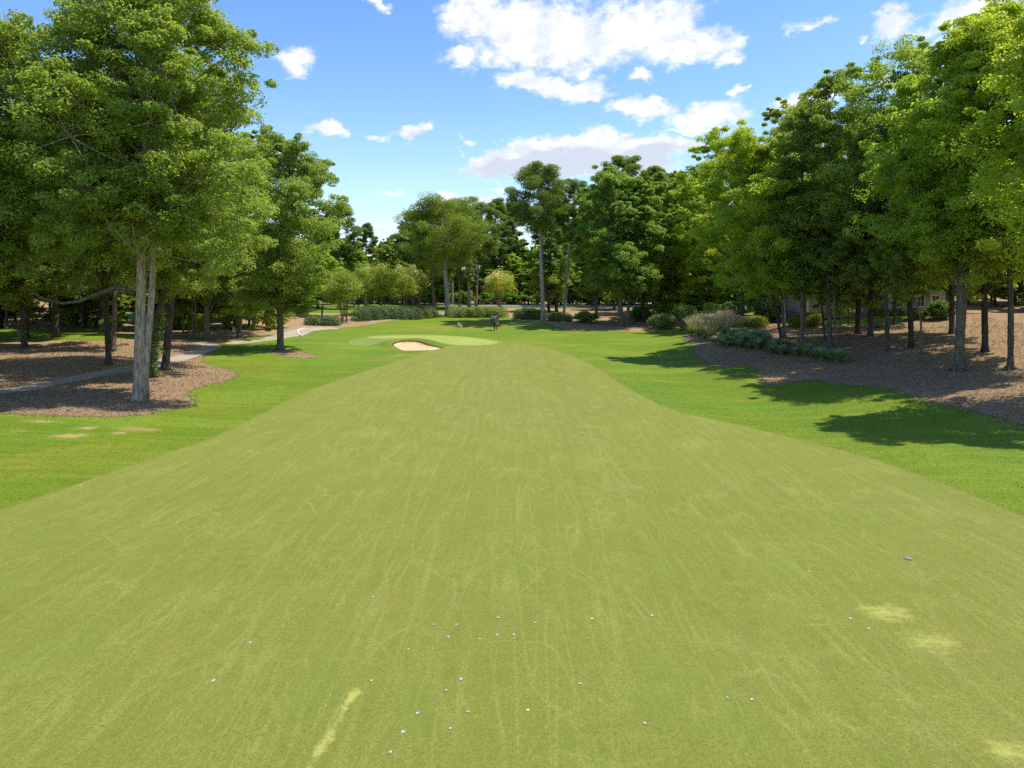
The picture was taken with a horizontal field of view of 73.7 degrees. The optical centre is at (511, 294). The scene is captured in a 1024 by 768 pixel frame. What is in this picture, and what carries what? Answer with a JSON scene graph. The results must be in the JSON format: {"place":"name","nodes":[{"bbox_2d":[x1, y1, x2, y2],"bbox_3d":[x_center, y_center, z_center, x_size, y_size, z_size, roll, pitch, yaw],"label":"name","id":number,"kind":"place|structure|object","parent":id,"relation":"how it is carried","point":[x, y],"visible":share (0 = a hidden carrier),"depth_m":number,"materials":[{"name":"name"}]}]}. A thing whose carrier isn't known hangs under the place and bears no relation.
{"place":"outdoors","nodes":[
{"label":"outdoors","id":0,"kind":"place"},
{"bbox_2d":[0,327,338,393],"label":"cart path","id":1,"kind":"structure","parent":0,"point":[206,347],"depth_m":76.45,"materials":[{"name":"concrete"}]},
{"bbox_2d":[0,0,1022,269],"label":"sky","id":2,"kind":"structure","parent":0,"point":[450,99],"materials":[{"name":"blue"}]},
{"bbox_2d":[0,295,1023,517],"bbox_3d":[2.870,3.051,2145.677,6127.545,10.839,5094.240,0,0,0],"label":"ground","id":3,"kind":"structure","parent":0,"point":[656,353],"depth_m":48.47,"materials":[{"name":"green plant"}]},
{"bbox_2d":[0,105,93,337],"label":"broadleaf tree","id":4,"kind":"object","parent":3,"relation":"on","point":[55,333],"visible":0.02,"depth_m":96.02,"materials":[{"name":"green plant"}]},
{"bbox_2d":[0,166,94,347],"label":"woodland tree","id":5,"kind":"object","parent":3,"relation":"on","point":[13,288],"visible":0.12,"depth_m":83.05,"materials":[{"name":"green plant"}]},
{"bbox_2d":[76,270,135,332],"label":"woodland tree","id":6,"kind":"object","parent":3,"relation":"on","point":[119,299],"visible":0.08,"depth_m":108.11,"materials":[{"name":"green plant"}]},
{"bbox_2d":[175,279,231,329],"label":"woodland tree","id":7,"kind":"object","parent":3,"relation":"on","point":[199,308],"visible":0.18,"depth_m":117.83,"materials":[{"name":"green plant"}]},
{"bbox_2d":[245,308,294,328],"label":"woodland shrub","id":8,"kind":"object","parent":3,"relation":"on","point":[270,320],"visible":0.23,"depth_m":122.20,"materials":[{"name":"green plant"}]},
{"bbox_2d":[316,203,363,309],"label":"broadleaf tree","id":9,"kind":"object","parent":3,"relation":"on","point":[343,247],"visible":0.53,"depth_m":183.90,"materials":[{"name":"green plant"}]},
{"bbox_2d":[345,249,372,308],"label":"woodland tree","id":10,"kind":"object","parent":3,"relation":"on","point":[353,264],"visible":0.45,"depth_m":187.00,"materials":[{"name":"green plant"}]},
{"bbox_2d":[355,222,378,306],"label":"pine tree","id":11,"kind":"object","parent":3,"relation":"on","point":[368,229],"visible":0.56,"depth_m":204.04,"materials":[{"name":"green plant"}]},
{"bbox_2d":[353,265,387,307],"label":"crape myrtle","id":12,"kind":"object","parent":3,"relation":"on","point":[365,275],"visible":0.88,"depth_m":157.05,"materials":[{"name":"green plant"}]},
{"bbox_2d":[363,262,399,305],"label":"crape myrtle","id":13,"kind":"object","parent":3,"relation":"on","point":[382,271],"visible":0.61,"depth_m":162.54,"materials":[{"name":"green plant"}]},
{"bbox_2d":[373,235,406,304],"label":"woodland tree","id":14,"kind":"object","parent":3,"relation":"on","point":[387,245],"visible":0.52,"depth_m":213.33,"materials":[{"name":"green plant"}]},
{"bbox_2d":[386,264,418,305],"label":"crape myrtle","id":15,"kind":"object","parent":3,"relation":"on","point":[405,277],"visible":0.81,"depth_m":174.95,"materials":[{"name":"green plant"}]},
{"bbox_2d":[389,212,430,305],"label":"pine tree","id":16,"kind":"object","parent":3,"relation":"on","point":[403,258],"visible":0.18,"depth_m":188.90,"materials":[{"name":"green plant"}]},
{"bbox_2d":[402,270,430,306],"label":"crape myrtle","id":17,"kind":"object","parent":3,"relation":"on","point":[421,281],"visible":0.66,"depth_m":180.46,"materials":[{"name":"green plant"}]},
{"bbox_2d":[394,342,440,350],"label":"sand bunker","id":18,"kind":"object","parent":3,"relation":"on","point":[408,346],"visible":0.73,"depth_m":100.58},
{"bbox_2d":[348,335,502,346],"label":"green apron","id":19,"kind":"object","parent":3,"relation":"on","point":[363,341],"visible":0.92,"depth_m":104.58,"materials":[{"name":"green plant"}]},
{"bbox_2d":[366,335,497,344],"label":"putting green","id":20,"kind":"object","parent":19,"relation":"on","point":[455,340],"visible":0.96,"depth_m":107.09,"materials":[{"name":"green plant"}]},
{"bbox_2d":[397,211,465,307],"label":"pine tree","id":21,"kind":"object","parent":3,"relation":"on","point":[436,270],"visible":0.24,"depth_m":185.51,"materials":[{"name":"green plant"}]},
{"bbox_2d":[433,265,457,299],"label":"woodland tree","id":22,"kind":"object","parent":3,"relation":"on","point":[440,288],"visible":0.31,"depth_m":218.40,"materials":[{"name":"green plant"}]},
{"bbox_2d":[447,195,497,306],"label":"pine tree","id":23,"kind":"object","parent":3,"relation":"on","point":[468,282],"visible":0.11,"depth_m":196.27,"materials":[{"name":"green plant"}]},
{"bbox_2d":[462,202,506,306],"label":"pine tree","id":24,"kind":"object","parent":3,"relation":"on","point":[495,224],"visible":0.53,"depth_m":196.49,"materials":[{"name":"green plant"}]},
{"bbox_2d":[476,264,510,304],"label":"woodland tree","id":25,"kind":"object","parent":3,"relation":"on","point":[494,267],"visible":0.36,"depth_m":221.05,"materials":[{"name":"green plant"}]},
{"bbox_2d":[482,269,516,306],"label":"crape myrtle","id":26,"kind":"object","parent":3,"relation":"on","point":[496,283],"visible":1,"depth_m":196.68,"materials":[{"name":"green plant"}]},
{"bbox_2d":[0,343,1023,767],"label":"fairway","id":27,"kind":"structure","parent":3,"relation":"on","point":[438,423],"depth_m":18.15,"materials":[{"name":"green plant"}]},
{"bbox_2d":[0,294,1023,428],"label":"mulch bed","id":28,"kind":"object","parent":3,"relation":"on","point":[608,320],"visible":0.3,"depth_m":67.57,"materials":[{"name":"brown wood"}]},
{"bbox_2d":[16,304,51,327],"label":"woodland shrub","id":29,"kind":"object","parent":28,"relation":"on","point":[43,310],"visible":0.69,"depth_m":119.76,"materials":[{"name":"green plant"}]},
{"bbox_2d":[0,9,119,287],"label":"broadleaf tree","id":30,"kind":"object","parent":28,"relation":"on","point":[19,207],"visible":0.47,"depth_m":46.83,"materials":[{"name":"green plant"}]},
{"bbox_2d":[9,56,139,364],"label":"broadleaf tree","id":31,"kind":"object","parent":28,"relation":"on","point":[103,279],"visible":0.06,"depth_m":66.11,"materials":[{"name":"green plant"}]},
{"bbox_2d":[73,303,97,325],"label":"woodland shrub","id":32,"kind":"object","parent":28,"relation":"on","point":[91,309],"visible":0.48,"depth_m":119.24,"materials":[{"name":"green plant"}]},
{"bbox_2d":[56,248,136,350],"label":"broadleaf tree","id":33,"kind":"object","parent":28,"relation":"on","point":[114,321],"visible":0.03,"depth_m":83.85,"materials":[{"name":"green plant"}]},
{"bbox_2d":[0,0,280,402],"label":"broadleaf tree","id":34,"kind":"object","parent":28,"relation":"on","point":[139,193],"visible":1,"depth_m":45.54,"materials":[{"name":"green plant"}]},
{"bbox_2d":[112,102,227,377],"bbox_3d":[-29.622,-4.881,60.009,10.620,25.033,12.476,0,0,0],"label":"broadleaf tree","id":35,"kind":"object","parent":28,"relation":"on","point":[169,280],"visible":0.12,"depth_m":59.98,"materials":[{"name":"green plant"}]},
{"bbox_2d":[149,311,167,376],"bbox_3d":[-31.165,4.379,59.978,1.722,5.911,1.443,0,0,0],"label":"ivy","id":36,"kind":"object","parent":35,"relation":"attached to","point":[157,346],"visible":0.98,"depth_m":59.95,"materials":[{"name":"green plant"}]},
{"bbox_2d":[74,57,273,370],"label":"broadleaf tree","id":37,"kind":"object","parent":28,"relation":"on","point":[165,364],"visible":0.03,"depth_m":65.84,"materials":[{"name":"green plant"}]},
{"bbox_2d":[184,312,203,331],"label":"woodland shrub","id":38,"kind":"object","parent":28,"relation":"on","point":[200,319],"visible":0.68,"depth_m":110.95,"materials":[{"name":"green plant"}]},
{"bbox_2d":[164,183,254,339],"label":"broadleaf tree","id":39,"kind":"object","parent":28,"relation":"on","point":[219,298],"visible":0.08,"depth_m":102.47,"materials":[{"name":"green plant"}]},
{"bbox_2d":[201,124,309,336],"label":"broadleaf tree","id":40,"kind":"object","parent":28,"relation":"on","point":[228,280],"visible":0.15,"depth_m":104.09,"materials":[{"name":"green plant"}]},
{"bbox_2d":[227,132,352,350],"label":"broadleaf tree","id":41,"kind":"object","parent":28,"relation":"on","point":[306,180],"visible":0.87,"depth_m":87.02,"materials":[{"name":"green plant"}]},
{"bbox_2d":[302,315,341,325],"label":"hedge","id":42,"kind":"object","parent":28,"relation":"on","point":[325,320],"visible":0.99,"depth_m":133.28,"materials":[{"name":"green plant"}]},
{"bbox_2d":[302,244,343,315],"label":"broadleaf tree","id":43,"kind":"object","parent":28,"relation":"on","point":[333,264],"visible":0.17,"depth_m":150.53,"materials":[{"name":"green plant"}]},
{"bbox_2d":[322,269,366,322],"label":"crape myrtle","id":44,"kind":"object","parent":28,"relation":"on","point":[339,287],"visible":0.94,"depth_m":138.47,"materials":[{"name":"green plant"}]},
{"bbox_2d":[350,304,423,321],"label":"hedge","id":45,"kind":"object","parent":28,"relation":"on","point":[373,312],"visible":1,"depth_m":143.64,"materials":[{"name":"green plant"}]},
{"bbox_2d":[411,306,438,318],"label":"hedge","id":46,"kind":"object","parent":28,"relation":"on","point":[429,312],"visible":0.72,"depth_m":151.30,"materials":[{"name":"green plant"}]},
{"bbox_2d":[392,191,492,315],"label":"pine tree","id":47,"kind":"object","parent":28,"relation":"on","point":[434,210],"visible":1,"depth_m":156.45,"materials":[{"name":"green plant"}]},
{"bbox_2d":[441,238,478,306],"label":"pine tree","id":48,"kind":"object","parent":28,"relation":"on","point":[461,275],"visible":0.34,"depth_m":189.72,"materials":[{"name":"green plant"}]},
{"bbox_2d":[447,306,508,317],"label":"hedge","id":49,"kind":"object","parent":28,"relation":"on","point":[471,312],"visible":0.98,"depth_m":152.92,"materials":[{"name":"green plant"}]},
{"bbox_2d":[484,197,515,302],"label":"pine tree","id":50,"kind":"object","parent":28,"relation":"on","point":[506,230],"visible":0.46,"depth_m":223.84,"materials":[{"name":"green plant"}]},
{"bbox_2d":[498,201,528,303],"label":"pine tree","id":51,"kind":"object","parent":28,"relation":"on","point":[515,234],"visible":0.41,"depth_m":233.10,"materials":[{"name":"green plant"}]},
{"bbox_2d":[512,307,548,319],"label":"hedge","id":52,"kind":"object","parent":28,"relation":"on","point":[526,313],"visible":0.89,"depth_m":147.56,"materials":[{"name":"green plant"}]},
{"bbox_2d":[504,160,574,321],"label":"pine tree","id":53,"kind":"object","parent":28,"relation":"on","point":[535,177],"visible":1,"depth_m":139.53,"materials":[{"name":"green plant"}]},
{"bbox_2d":[522,240,574,311],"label":"broadleaf tree","id":54,"kind":"object","parent":28,"relation":"on","point":[551,263],"visible":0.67,"depth_m":177.63,"materials":[{"name":"green plant"}]},
{"bbox_2d":[531,223,582,311],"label":"broadleaf tree","id":55,"kind":"object","parent":28,"relation":"on","point":[562,264],"visible":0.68,"depth_m":176.81,"materials":[{"name":"green plant"}]},
{"bbox_2d":[547,312,572,321],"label":"hedge","id":56,"kind":"object","parent":28,"relation":"on","point":[556,316],"visible":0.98,"depth_m":142.48,"materials":[{"name":"green plant"}]},
{"bbox_2d":[547,178,595,320],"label":"pine tree","id":57,"kind":"object","parent":28,"relation":"on","point":[570,190],"visible":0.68,"depth_m":143.63,"materials":[{"name":"green plant"}]},
{"bbox_2d":[573,310,598,322],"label":"shrub","id":58,"kind":"object","parent":28,"relation":"on","point":[585,316],"visible":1,"depth_m":140.93,"materials":[{"name":"green plant"}]},
{"bbox_2d":[567,187,615,313],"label":"broadleaf tree","id":59,"kind":"object","parent":28,"relation":"on","point":[576,253],"visible":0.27,"depth_m":153.83,"materials":[{"name":"green plant"}]},
{"bbox_2d":[573,163,667,325],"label":"broadleaf tree","id":60,"kind":"object","parent":28,"relation":"on","point":[607,239],"visible":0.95,"depth_m":133.47,"materials":[{"name":"green plant"}]},
{"bbox_2d":[596,155,653,316],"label":"pine tree","id":61,"kind":"object","parent":28,"relation":"on","point":[630,166],"visible":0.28,"depth_m":153.40,"materials":[{"name":"green plant"}]},
{"bbox_2d":[596,176,664,325],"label":"broadleaf tree","id":62,"kind":"object","parent":28,"relation":"on","point":[632,224],"visible":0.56,"depth_m":134.04,"materials":[{"name":"green plant"}]},
{"bbox_2d":[626,178,676,322],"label":"broadleaf tree","id":63,"kind":"object","parent":28,"relation":"on","point":[660,190],"visible":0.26,"depth_m":140.51,"materials":[{"name":"green plant"}]},
{"bbox_2d":[646,313,676,328],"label":"shrub","id":64,"kind":"object","parent":28,"relation":"on","point":[655,319],"visible":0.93,"depth_m":128.02,"materials":[{"name":"green plant"}]},
{"bbox_2d":[649,171,684,293],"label":"broadleaf tree","id":65,"kind":"object","parent":28,"relation":"on","point":[660,176],"visible":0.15,"depth_m":160.67,"materials":[{"name":"green plant"}]},
{"bbox_2d":[650,170,711,301],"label":"broadleaf tree","id":66,"kind":"object","parent":28,"relation":"on","point":[684,198],"visible":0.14,"depth_m":158.49,"materials":[{"name":"green plant"}]},
{"bbox_2d":[671,303,696,322],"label":"shrub","id":67,"kind":"object","parent":28,"relation":"on","point":[682,312],"visible":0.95,"depth_m":130.56,"materials":[{"name":"green plant"}]},
{"bbox_2d":[666,125,740,303],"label":"broadleaf tree","id":68,"kind":"object","parent":28,"relation":"on","point":[688,262],"visible":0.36,"depth_m":137.82,"materials":[{"name":"green plant"}]},
{"bbox_2d":[698,150,763,316],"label":"broadleaf tree","id":69,"kind":"object","parent":28,"relation":"on","point":[705,217],"visible":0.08,"depth_m":122.75,"materials":[{"name":"green plant"}]},
{"bbox_2d":[737,315,769,328],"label":"hedge","id":70,"kind":"object","parent":28,"relation":"on","point":[755,322],"visible":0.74,"depth_m":104.25,"materials":[{"name":"green plant"}]},
{"bbox_2d":[688,119,835,339],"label":"broadleaf tree","id":71,"kind":"object","parent":28,"relation":"on","point":[742,146],"visible":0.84,"depth_m":82.73,"materials":[{"name":"green plant"}]},
{"bbox_2d":[715,97,811,309],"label":"broadleaf tree","id":72,"kind":"object","parent":28,"relation":"on","point":[773,113],"visible":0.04,"depth_m":113.70,"materials":[{"name":"green plant"}]},
{"bbox_2d":[753,297,780,322],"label":"shrub","id":73,"kind":"object","parent":28,"relation":"on","point":[759,307],"visible":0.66,"depth_m":109.76,"materials":[{"name":"green plant"}]},
{"bbox_2d":[719,130,820,337],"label":"broadleaf tree","id":74,"kind":"object","parent":28,"relation":"on","point":[778,137],"visible":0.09,"depth_m":89.24,"materials":[{"name":"green plant"}]},
{"bbox_2d":[746,111,856,344],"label":"broadleaf tree","id":75,"kind":"object","parent":28,"relation":"on","point":[810,162],"visible":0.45,"depth_m":79.62,"materials":[{"name":"green plant"}]},
{"bbox_2d":[786,312,824,327],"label":"hedge","id":76,"kind":"object","parent":28,"relation":"on","point":[795,320],"visible":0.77,"depth_m":99.98,"materials":[{"name":"green plant"}]},
{"bbox_2d":[794,198,840,339],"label":"broadleaf tree","id":77,"kind":"object","parent":28,"relation":"on","point":[822,300],"visible":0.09,"depth_m":82.87,"materials":[{"name":"green plant"}]},
{"bbox_2d":[765,65,891,349],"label":"broadleaf tree","id":78,"kind":"object","parent":28,"relation":"on","point":[821,121],"visible":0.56,"depth_m":77.33,"materials":[{"name":"green plant"}]},
{"bbox_2d":[806,209,854,347],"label":"broadleaf tree","id":79,"kind":"object","parent":28,"relation":"on","point":[837,283],"visible":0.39,"depth_m":77.76,"materials":[{"name":"green plant"}]},
{"bbox_2d":[818,347,854,362],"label":"shrub","id":80,"kind":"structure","parent":28,"relation":"on","point":[837,355],"depth_m":68.24,"materials":[{"name":"green plant"}]},
{"bbox_2d":[821,211,873,346],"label":"broadleaf tree","id":81,"kind":"object","parent":28,"relation":"on","point":[841,304],"visible":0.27,"depth_m":77.91,"materials":[{"name":"green plant"}]},
{"bbox_2d":[821,115,891,333],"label":"broadleaf tree","id":82,"kind":"object","parent":28,"relation":"on","point":[857,317],"visible":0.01,"depth_m":83.78,"materials":[{"name":"green plant"}]},
{"bbox_2d":[837,134,893,336],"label":"broadleaf tree","id":83,"kind":"object","parent":28,"relation":"on","point":[872,297],"visible":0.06,"depth_m":80.52,"materials":[{"name":"green plant"}]},
{"bbox_2d":[818,107,948,351],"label":"broadleaf tree","id":84,"kind":"object","parent":28,"relation":"on","point":[849,209],"visible":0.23,"depth_m":70.59,"materials":[{"name":"green plant"}]},
{"bbox_2d":[866,282,926,324],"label":"broadleaf tree","id":85,"kind":"object","parent":28,"relation":"on","point":[894,296],"visible":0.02,"depth_m":91.74,"materials":[{"name":"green plant"}]},
{"bbox_2d":[815,32,980,347],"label":"broadleaf tree","id":86,"kind":"object","parent":28,"relation":"on","point":[905,53],"visible":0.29,"depth_m":70.18,"materials":[{"name":"green plant"}]},
{"bbox_2d":[869,238,937,361],"bbox_3d":[35.998,0.561,62.525,5.178,11.664,4.922,0,0,0],"label":"broadleaf tree","id":87,"kind":"object","parent":28,"relation":"on","point":[905,288],"visible":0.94,"depth_m":62.29,"materials":[{"name":"green plant"}]},
{"bbox_2d":[842,13,1023,372],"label":"broadleaf tree","id":88,"kind":"object","parent":28,"relation":"on","point":[886,171],"visible":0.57,"depth_m":56.10,"materials":[{"name":"green plant"}]},
{"bbox_2d":[925,299,955,318],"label":"shrub","id":89,"kind":"object","parent":28,"relation":"on","point":[939,309],"visible":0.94,"depth_m":90.34,"materials":[{"name":"green plant"}]},
{"bbox_2d":[889,0,1023,370],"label":"broadleaf tree","id":90,"kind":"object","parent":28,"relation":"on","point":[983,21],"visible":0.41,"depth_m":54.05,"materials":[{"name":"green plant"}]},
{"bbox_2d":[916,121,1006,333],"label":"broadleaf tree","id":91,"kind":"object","parent":28,"relation":"on","point":[951,330],"visible":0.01,"depth_m":75.17,"materials":[{"name":"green plant"}]},
{"bbox_2d":[916,111,1023,352],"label":"broadleaf tree","id":92,"kind":"object","parent":28,"relation":"on","point":[984,290],"visible":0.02,"depth_m":61.98,"materials":[{"name":"green plant"}]},
{"bbox_2d":[956,1,1023,263],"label":"broadleaf tree","id":93,"kind":"object","parent":28,"relation":"on","point":[989,127],"visible":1,"depth_m":43.87,"materials":[{"name":"green plant"}]},
{"bbox_2d":[503,253,530,304],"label":"woodland tree","id":94,"kind":"object","parent":3,"relation":"on","point":[513,262],"visible":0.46,"depth_m":222.91,"materials":[{"name":"green plant"}]},
{"bbox_2d":[510,266,539,304],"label":"woodland tree","id":95,"kind":"object","parent":3,"relation":"on","point":[523,273],"visible":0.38,"depth_m":220.29,"materials":[{"name":"green plant"}]},
{"bbox_2d":[552,184,617,305],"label":"woodland tree","id":96,"kind":"object","parent":3,"relation":"on","point":[581,263],"visible":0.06,"depth_m":207.96,"materials":[{"name":"green plant"}]},
{"bbox_2d":[640,165,674,304],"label":"pine tree","id":97,"kind":"object","parent":3,"relation":"on","point":[652,170],"visible":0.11,"depth_m":199.41,"materials":[{"name":"green plant"}]},
{"bbox_2d":[648,287,682,311],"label":"tree","id":98,"kind":"object","parent":3,"relation":"on","point":[660,291],"visible":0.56,"depth_m":150.02,"materials":[{"name":"green plant"}]},
{"bbox_2d":[651,204,716,315],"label":"woodland tree","id":99,"kind":"object","parent":3,"relation":"on","point":[669,280],"visible":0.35,"depth_m":148.14,"materials":[{"name":"green plant"}]},
{"bbox_2d":[682,286,715,315],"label":"tree","id":100,"kind":"object","parent":3,"relation":"on","point":[698,299],"visible":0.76,"depth_m":135.94,"materials":[{"name":"green plant"}]},
{"bbox_2d":[714,276,745,307],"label":"woodland tree","id":101,"kind":"object","parent":3,"relation":"on","point":[726,297],"visible":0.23,"depth_m":132.98,"materials":[{"name":"green plant"}]},
{"bbox_2d":[784,273,945,317],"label":"house","id":102,"kind":"structure","parent":3,"relation":"on","point":[792,307],"depth_m":105.99,"materials":[{"name":"grey"}]},
{"bbox_2d":[978,267,1023,305],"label":"woodland tree","id":103,"kind":"object","parent":3,"relation":"on","point":[995,290],"visible":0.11,"depth_m":105.28,"materials":[{"name":"green plant"}]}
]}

